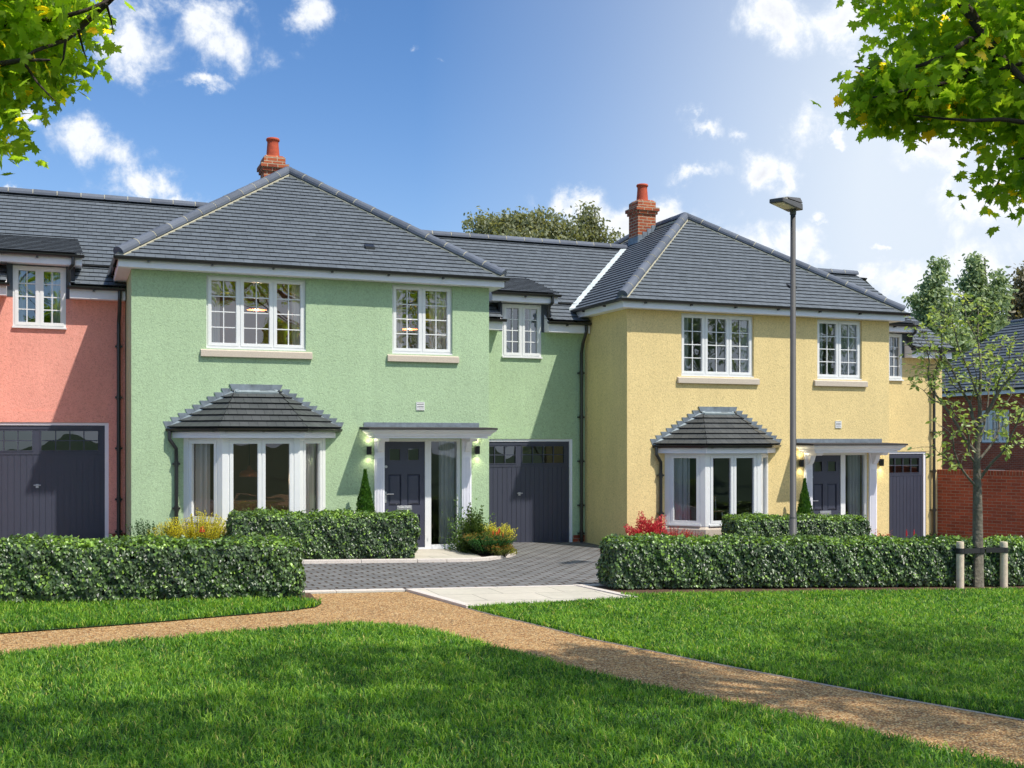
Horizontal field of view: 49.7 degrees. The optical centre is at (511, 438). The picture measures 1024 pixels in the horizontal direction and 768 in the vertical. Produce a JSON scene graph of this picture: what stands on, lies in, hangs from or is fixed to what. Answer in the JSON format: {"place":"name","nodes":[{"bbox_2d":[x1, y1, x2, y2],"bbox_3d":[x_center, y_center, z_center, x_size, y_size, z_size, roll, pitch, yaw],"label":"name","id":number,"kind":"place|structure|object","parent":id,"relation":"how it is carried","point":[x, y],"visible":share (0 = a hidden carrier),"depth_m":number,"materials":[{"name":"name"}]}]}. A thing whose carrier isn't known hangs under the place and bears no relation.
{"place":"outdoors","nodes":[
{"label":"outdoors","id":0,"kind":"place"},
{"bbox_2d":[0,594,321,632],"bbox_3d":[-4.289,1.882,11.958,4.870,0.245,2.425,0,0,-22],"label":"grass strip","id":1,"kind":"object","parent":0,"point":[35,617],"depth_m":12.27,"materials":[{"name":"green plant"}]},
{"bbox_2d":[303,542,613,590],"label":"driveway","id":2,"kind":"structure","parent":0,"point":[546,563],"depth_m":17.41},
{"bbox_2d":[303,553,502,559],"bbox_3d":[-2.952,2.032,19.240,6.710,0.201,2.040,0,0,-22],"label":"planting bed","id":3,"kind":"object","parent":2,"relation":"on","point":[386,557],"visible":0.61,"depth_m":19.04,"materials":[{"name":"brown soil"}]},
{"bbox_2d":[126,518,173,536],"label":"upright shrub","id":4,"kind":"object","parent":3,"relation":"on","point":[142,529],"visible":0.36,"depth_m":18.34,"materials":[{"name":"green plant"}]},
{"bbox_2d":[147,520,198,538],"bbox_3d":[-5.602,1.648,18.376,0.929,0.616,0.921,0,0,-22],"label":"gold spike plant","id":5,"kind":"object","parent":3,"relation":"on","point":[168,533],"visible":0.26,"depth_m":18.24,"materials":[{"name":"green plant"}]},
{"bbox_2d":[162,508,226,543],"bbox_3d":[-5.250,1.556,18.475,1.108,0.821,1.091,0,0,-22],"label":"gold spike plant","id":6,"kind":"object","parent":3,"relation":"on","point":[205,534],"visible":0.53,"depth_m":18.38,"materials":[{"name":"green plant"}]},
{"bbox_2d":[224,507,421,559],"bbox_3d":[-3.194,1.613,18.706,3.310,0.993,0.826,0,0,-22],"label":"hedge","id":7,"kind":"object","parent":3,"relation":"on","point":[337,533],"visible":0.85,"depth_m":18.51,"materials":[{"name":"green plant"}]},
{"bbox_2d":[356,468,375,512],"bbox_3d":[-2.666,1.318,20.069,0.445,1.573,0.443,0,0,-22],"label":"cypress","id":8,"kind":"object","parent":3,"relation":"on","point":[365,502],"visible":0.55,"depth_m":19.99,"materials":[{"name":"green plant"}]},
{"bbox_2d":[415,549,480,558],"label":"slab path","id":9,"kind":"structure","parent":3,"relation":"on","point":[433,553],"depth_m":19.90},
{"bbox_2d":[439,494,477,550],"bbox_3d":[-0.927,1.597,20.848,0.935,1.114,0.621,0,0,-22],"label":"feathery shrub","id":10,"kind":"object","parent":3,"relation":"on","point":[458,533],"visible":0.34,"depth_m":20.80,"materials":[{"name":"green plant"}]},
{"bbox_2d":[456,502,489,553],"bbox_3d":[-0.685,1.659,20.417,0.706,0.991,0.666,0,0,8],"label":"conifer shrub","id":11,"kind":"object","parent":3,"relation":"on","point":[472,525],"visible":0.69,"depth_m":20.33,"materials":[{"name":"green plant"}]},
{"bbox_2d":[477,510,495,530],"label":"feathery shrub","id":12,"kind":"object","parent":3,"relation":"on","point":[485,520],"visible":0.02,"depth_m":21.05,"materials":[{"name":"green plant"}]},
{"bbox_2d":[462,529,516,555],"bbox_3d":[-0.408,1.868,20.116,1.024,0.505,0.993,0,0,-22],"label":"orange tipped shrub","id":13,"kind":"object","parent":3,"relation":"on","point":[476,544],"visible":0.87,"depth_m":19.95,"materials":[{"name":"green plant"}]},
{"bbox_2d":[478,522,517,540],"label":"gold spike plant","id":14,"kind":"object","parent":3,"relation":"on","point":[504,529],"visible":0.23,"depth_m":20.55,"materials":[{"name":"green plant"}]},
{"bbox_2d":[483,543,515,556],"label":"orange green shrub","id":15,"kind":"object","parent":3,"relation":"on","point":[503,550],"visible":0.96,"depth_m":19.78,"materials":[{"name":"green plant"}]},
{"bbox_2d":[505,543,517,554],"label":"lime shrub","id":16,"kind":"object","parent":3,"relation":"on","point":[513,551],"visible":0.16,"depth_m":20.22,"materials":[{"name":"green plant"}]},
{"bbox_2d":[302,552,515,563],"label":"bed kerb","id":17,"kind":"structure","parent":2,"relation":"on","point":[324,561],"depth_m":18.61,"materials":[{"name":"concrete"}]},
{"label":"planting bed","id":18,"kind":"structure","parent":2,"relation":"on","visible":0},
{"bbox_2d":[623,511,675,535],"bbox_3d":[2.669,1.825,21.487,1.332,0.876,0.848,0,0,-22],"label":"red shrub","id":19,"kind":"object","parent":18,"relation":"on","point":[641,524],"visible":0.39,"depth_m":21.38,"materials":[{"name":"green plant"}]},
{"bbox_2d":[720,510,871,538],"bbox_3d":[5.607,1.904,21.885,3.244,0.970,0.851,0,0,-22],"label":"hedge","id":20,"kind":"object","parent":18,"relation":"on","point":[838,525],"visible":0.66,"depth_m":21.59,"materials":[{"name":"green plant"}]},
{"bbox_2d":[796,478,813,513],"bbox_3d":[6.150,1.596,23.276,0.440,1.579,0.440,0,0,-22],"label":"cypress","id":21,"kind":"object","parent":18,"relation":"on","point":[804,506],"visible":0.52,"depth_m":23.20,"materials":[{"name":"green plant"}]},
{"bbox_2d":[0,619,1023,767],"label":"lawn front","id":22,"kind":"structure","parent":0,"point":[695,741],"depth_m":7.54,"materials":[{"name":"plant"}]},
{"bbox_2d":[0,0,135,175],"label":"maple tree","id":23,"kind":"object","parent":22,"relation":"on","point":[39,42],"visible":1,"depth_m":7.40,"materials":[{"name":"green plant"}]},
{"bbox_2d":[0,592,1023,765],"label":"gravel path","id":24,"kind":"structure","parent":0,"point":[997,736],"depth_m":10.27,"materials":[{"name":"brown gravel"}]},
{"bbox_2d":[417,586,622,606],"bbox_3d":[0.130,2.076,14.673,2.720,0.082,1.690,0,0,-22],"label":"slab apron","id":25,"kind":"object","parent":24,"relation":"on","point":[481,596],"visible":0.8,"depth_m":14.80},
{"bbox_2d":[467,608,1023,720],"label":"path edging","id":26,"kind":"object","parent":24,"relation":"on","point":[763,672],"visible":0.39,"depth_m":9.86,"materials":[{"name":"stone"}]},
{"bbox_2d":[0,0,1023,325],"label":"sky","id":27,"kind":"structure","parent":0,"point":[426,114],"materials":[{"name":"blue"}]},
{"bbox_2d":[659,525,692,536],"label":"red spike plant","id":28,"kind":"object","parent":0,"point":[677,529],"visible":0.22,"depth_m":21.54,"materials":[{"name":"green plant"}]},
{"bbox_2d":[468,586,1023,718],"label":"lawn","id":29,"kind":"structure","parent":0,"point":[918,699],"depth_m":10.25,"materials":[{"name":"plant"}]},
{"bbox_2d":[811,0,1023,237],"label":"maple tree","id":30,"kind":"object","parent":29,"relation":"on","point":[966,72],"visible":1,"depth_m":7.58,"materials":[{"name":"green plant"}]},
{"bbox_3d":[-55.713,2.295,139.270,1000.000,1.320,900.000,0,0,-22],"label":"ground","id":31,"kind":"structure","parent":0,"visible":0},
{"bbox_2d":[0,187,206,539],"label":"terraced house","id":32,"kind":"structure","parent":31,"relation":"on","point":[62,389],"depth_m":20.47,"materials":[{"name":"pink paint"}]},
{"bbox_2d":[12,264,66,329],"bbox_3d":[-8.639,-2.594,20.233,0.914,1.163,0.188,0,0,-22],"label":"window","id":33,"kind":"structure","parent":32,"relation":"in","point":[57,284],"depth_m":20.19,"materials":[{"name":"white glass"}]},
{"bbox_2d":[0,425,104,539],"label":"garage door","id":34,"kind":"structure","parent":32,"relation":"in","point":[60,492],"depth_m":20.31,"materials":[{"name":"blue wood"}]},
{"bbox_2d":[2,593,314,604],"bbox_3d":[-8.033,1.819,11.864,11.900,0.357,0.683,0,0,-21],"label":"mulch bed","id":35,"kind":"object","parent":31,"relation":"on","point":[308,595],"visible":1,"depth_m":13.46,"materials":[{"name":"brown soil"}]},
{"bbox_2d":[0,531,305,601],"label":"hedge","id":36,"kind":"object","parent":35,"relation":"on","point":[33,566],"visible":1,"depth_m":13.20,"materials":[{"name":"green plant"}]},
{"bbox_2d":[106,137,626,548],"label":"terraced house","id":37,"kind":"structure","parent":31,"relation":"on","point":[324,380],"depth_m":20.71,"materials":[{"name":"green paint"}]},
{"bbox_2d":[194,499,288,516],"bbox_3d":[-5.387,1.540,21.766,2.000,0.720,0.980,0,0,-22],"label":"sofa","id":38,"kind":"object","parent":37,"relation":"in","point":[243,505],"visible":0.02,"depth_m":21.39,"materials":[{"name":"fabric"}]},
{"bbox_2d":[239,444,256,476],"bbox_3d":[-4.882,0.175,20.557,0.380,1.050,0.380,0,0,-22],"label":"pendant lamp","id":39,"kind":"object","parent":37,"relation":"hanging from","point":[249,472],"visible":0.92,"depth_m":20.44,"materials":[{"name":"orange metal"}]},
{"bbox_2d":[172,432,334,534],"bbox_3d":[-4.437,0.755,19.410,2.862,1.790,0.800,0,0,-22],"label":"bay window","id":40,"kind":"structure","parent":37,"relation":"in","point":[301,444],"depth_m":19.21,"materials":[{"name":"white plastic"}]},
{"bbox_2d":[206,275,305,350],"bbox_3d":[-4.582,-2.248,19.814,1.774,1.323,0.188,0,0,-22],"label":"window","id":41,"kind":"structure","parent":37,"relation":"in","point":[213,296],"depth_m":19.75,"materials":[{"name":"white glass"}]},
{"bbox_2d":[247,299,266,310],"bbox_3d":[-4.891,-2.995,21.200,0.380,1.050,0.380,0,0,-22],"label":"pendant lamp","id":42,"kind":"object","parent":37,"relation":"hanging from","point":[260,307],"visible":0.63,"depth_m":21.09,"materials":[{"name":"beige"}]},
{"bbox_2d":[385,442,424,546],"bbox_3d":[-2.019,1.051,20.781,0.798,1.998,0.087,0,0,-22],"label":"front door","id":43,"kind":"structure","parent":37,"relation":"in","point":[404,478],"depth_m":20.81,"materials":[{"name":"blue wood"}]},
{"bbox_2d":[402,320,417,329],"bbox_3d":[-2.068,-2.725,22.221,0.380,1.050,0.380,0,0,-22],"label":"pendant lamp","id":44,"kind":"object","parent":37,"relation":"hanging from","point":[412,326],"visible":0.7,"depth_m":22.10,"materials":[{"name":"beige"}]},
{"bbox_2d":[392,284,451,354],"bbox_3d":[-1.722,-2.256,20.960,1.211,1.328,0.190,0,0,-22],"label":"window","id":45,"kind":"structure","parent":37,"relation":"in","point":[440,298],"depth_m":20.96,"materials":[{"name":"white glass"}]},
{"bbox_2d":[502,303,542,358],"bbox_3d":[0.191,-2.288,23.442,0.914,1.163,0.188,0,0,-22],"label":"window","id":46,"kind":"structure","parent":37,"relation":"in","point":[534,311],"depth_m":23.40,"materials":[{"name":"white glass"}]},
{"bbox_2d":[489,441,568,541],"bbox_3d":[0.158,1.143,23.421,2.366,2.174,0.086,0,0,-22],"label":"garage door","id":47,"kind":"structure","parent":37,"relation":"in","point":[532,498],"depth_m":23.53,"materials":[{"name":"blue wood"}]},
{"bbox_2d":[0,583,735,607],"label":"kerb","id":48,"kind":"structure","parent":31,"relation":"on","point":[442,598],"depth_m":14.77,"materials":[{"name":"concrete"}]},
{"bbox_2d":[461,204,594,240],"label":"broadleaf tree","id":49,"kind":"object","parent":31,"relation":"on","point":[520,224],"visible":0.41,"depth_m":45.44,"materials":[{"name":"green plant"}]},
{"bbox_2d":[570,200,624,242],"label":"broadleaf tree","id":50,"kind":"object","parent":31,"relation":"on","point":[588,219],"visible":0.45,"depth_m":46.78,"materials":[{"name":"green plant"}]},
{"bbox_2d":[525,183,955,544],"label":"terraced house","id":51,"kind":"structure","parent":31,"relation":"on","point":[687,379],"depth_m":23.65,"materials":[{"name":"yellow paint"}]},
{"bbox_2d":[658,448,775,535],"bbox_3d":[4.381,1.060,22.615,2.862,1.790,0.800,0,0,-22],"label":"bay window","id":52,"kind":"structure","parent":51,"relation":"in","point":[677,460],"depth_m":22.37,"materials":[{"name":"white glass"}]},
{"bbox_2d":[681,313,753,377],"bbox_3d":[4.235,-1.944,23.019,1.774,1.323,0.188,0,0,-22],"label":"window","id":53,"kind":"structure","parent":51,"relation":"in","point":[745,322],"depth_m":23.04,"materials":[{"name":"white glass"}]},
{"bbox_2d":[713,496,723,520],"bbox_3d":[4.187,1.751,23.054,0.459,1.102,0.422,0,0,-22],"label":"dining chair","id":54,"kind":"object","parent":51,"relation":"in","point":[714,500],"visible":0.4,"depth_m":23.21,"materials":[{"name":"brown wood"}]},
{"bbox_2d":[813,455,839,514],"bbox_3d":[6.799,1.356,23.985,0.798,1.998,0.087,0,0,-22],"label":"front door","id":55,"kind":"structure","parent":51,"relation":"in","point":[826,484],"depth_m":24.01,"materials":[{"name":"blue wood"}]},
{"bbox_2d":[817,319,861,379],"bbox_3d":[7.096,-1.951,24.164,1.211,1.328,0.190,0,0,-22],"label":"window","id":56,"kind":"structure","parent":51,"relation":"in","point":[846,336],"depth_m":24.23,"materials":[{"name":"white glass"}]},
{"bbox_2d":[889,333,903,380],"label":"window","id":57,"kind":"structure","parent":51,"relation":"in","point":[896,338],"depth_m":26.75,"materials":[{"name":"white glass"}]},
{"bbox_2d":[889,454,922,537],"bbox_3d":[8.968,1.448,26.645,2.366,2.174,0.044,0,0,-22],"label":"garage door","id":58,"kind":"structure","parent":51,"relation":"in","point":[905,489],"depth_m":26.88,"materials":[{"name":"blue wood"}]},
{"bbox_2d":[769,197,802,535],"bbox_3d":[4.243,-0.716,17.123,0.248,6.134,0.730,0,0,38],"label":"street lamp","id":59,"kind":"object","parent":31,"relation":"on","point":[792,205],"visible":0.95,"depth_m":17.28,"materials":[{"name":"grey metal"}]},
{"bbox_2d":[592,581,1023,594],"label":"mulch bed","id":60,"kind":"object","parent":31,"relation":"on","point":[755,588],"visible":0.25,"depth_m":16.33,"materials":[{"name":"brown soil"}]},
{"bbox_2d":[595,532,1023,589],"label":"hedge","id":61,"kind":"object","parent":60,"relation":"on","point":[639,561],"visible":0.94,"depth_m":16.35,"materials":[{"name":"green plant"}]},
{"bbox_2d":[956,541,963,588],"bbox_3d":[6.893,1.997,17.017,0.116,0.840,0.116,0,0,-22],"label":"tree stake","id":62,"kind":"object","parent":60,"relation":"on","point":[959,570],"visible":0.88,"depth_m":16.97,"materials":[{"name":"brown wood"}]},
{"bbox_2d":[956,547,1007,553],"bbox_3d":[7.263,1.727,17.197,0.940,0.095,0.257,0,0,-17],"label":"tree strap","id":63,"kind":"object","parent":62,"relation":"attached to","point":[980,550],"visible":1,"depth_m":17.13,"materials":[{"name":"black rubber"}]},
{"bbox_2d":[899,288,1023,587],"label":"young tree","id":64,"kind":"object","parent":60,"relation":"on","point":[977,539],"visible":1,"depth_m":17.19,"materials":[{"name":"green plant"}]},
{"bbox_2d":[1000,542,1007,587],"bbox_3d":[7.671,2.021,17.253,0.116,0.840,0.116,0,0,-22],"label":"tree stake","id":65,"kind":"object","parent":60,"relation":"on","point":[1003,570],"visible":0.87,"depth_m":17.20,"materials":[{"name":"brown wood"}]},
{"bbox_2d":[902,255,979,366],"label":"broadleaf tree","id":66,"kind":"object","parent":31,"relation":"on","point":[934,291],"visible":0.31,"depth_m":57.50,"materials":[{"name":"green plant"}]},
{"bbox_2d":[937,469,1023,538],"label":"garden wall","id":67,"kind":"structure","parent":31,"relation":"on","point":[1003,501],"depth_m":26.27,"materials":[{"name":"red brick"}]},
{"bbox_2d":[942,318,1023,470],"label":"brick house","id":68,"kind":"structure","parent":31,"relation":"on","point":[1015,462],"depth_m":47.91,"materials":[{"name":"red brick"}]},
{"bbox_2d":[981,410,1008,442],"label":"window","id":69,"kind":"structure","parent":68,"relation":"in","point":[989,424],"depth_m":47.21,"materials":[{"name":"white glass"}]},
{"bbox_2d":[953,251,1018,347],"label":"broadleaf tree","id":70,"kind":"object","parent":31,"relation":"on","point":[974,281],"visible":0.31,"depth_m":59.58,"materials":[{"name":"green plant"}]},
{"bbox_2d":[1003,261,1023,324],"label":"broadleaf tree","id":71,"kind":"object","parent":31,"relation":"on","point":[1017,310],"visible":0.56,"depth_m":63.62,"materials":[{"name":"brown plant"}]}
]}

